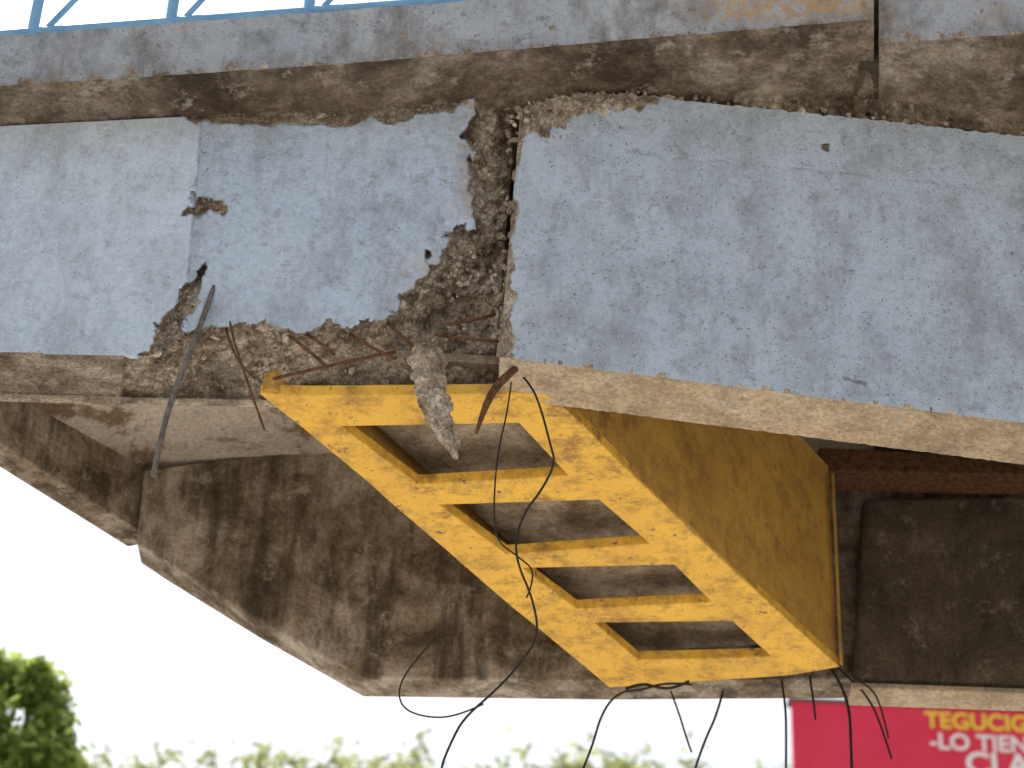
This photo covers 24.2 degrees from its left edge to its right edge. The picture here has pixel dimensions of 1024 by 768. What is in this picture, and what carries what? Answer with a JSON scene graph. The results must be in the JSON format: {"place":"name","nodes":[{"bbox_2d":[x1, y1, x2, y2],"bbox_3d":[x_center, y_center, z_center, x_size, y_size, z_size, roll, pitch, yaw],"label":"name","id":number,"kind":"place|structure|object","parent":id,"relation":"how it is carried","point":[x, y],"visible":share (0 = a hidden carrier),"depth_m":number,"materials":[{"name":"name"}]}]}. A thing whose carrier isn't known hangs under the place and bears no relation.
{"place":"outdoors","nodes":[
{"label":"outdoors","id":0,"kind":"place"},
{"bbox_2d":[0,0,843,767],"label":"sky","id":1,"kind":"structure","parent":0,"point":[151,662],"materials":[{"name":"white"}]},
{"label":"ground","id":2,"kind":"structure","parent":0,"visible":0},
{"bbox_2d":[0,645,99,767],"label":"leafy tree","id":3,"kind":"object","parent":2,"relation":"on","point":[34,688],"visible":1,"depth_m":26.12,"materials":[{"name":"green plant"}]},
{"bbox_2d":[80,725,792,767],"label":"distant trees","id":4,"kind":"object","parent":2,"relation":"on","point":[260,757],"visible":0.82,"depth_m":52.30,"materials":[{"name":"green plant"}]},
{"bbox_2d":[0,0,1023,710],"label":"concrete overpass","id":5,"kind":"object","parent":2,"relation":"on","point":[804,218],"visible":0.94,"depth_m":10.23,"materials":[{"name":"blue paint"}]},
{"bbox_2d":[0,0,465,35],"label":"blue railing","id":6,"kind":"object","parent":5,"relation":"on","point":[309,6],"visible":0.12,"depth_m":10.48,"materials":[{"name":"metal"}]},
{"bbox_2d":[151,129,517,477],"bbox_3d":[-0.682,-0.400,9.885,1.444,2.006,0.178,3,-34,0],"label":"exposed rebar","id":7,"kind":"object","parent":5,"relation":"attached to","point":[502,380],"visible":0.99,"depth_m":9.71,"materials":[{"name":"brown metal"}]},
{"bbox_2d":[260,350,842,686],"bbox_3d":[0.286,0.236,11.141,1.129,1.170,3.327,-18,-39,27],"label":"yellow ladder frame","id":8,"kind":"object","parent":5,"relation":"attached to","point":[641,539],"visible":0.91,"depth_m":10.98,"materials":[{"name":"paint"}]},
{"bbox_2d":[398,377,892,767],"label":"hanging wires","id":9,"kind":"object","parent":5,"relation":"hanging from","point":[656,686],"visible":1,"depth_m":11.61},
{"bbox_2d":[786,698,1023,767],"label":"billboard","id":10,"kind":"object","parent":2,"relation":"on","point":[939,738],"visible":1,"depth_m":33.05,"materials":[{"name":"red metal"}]}
]}

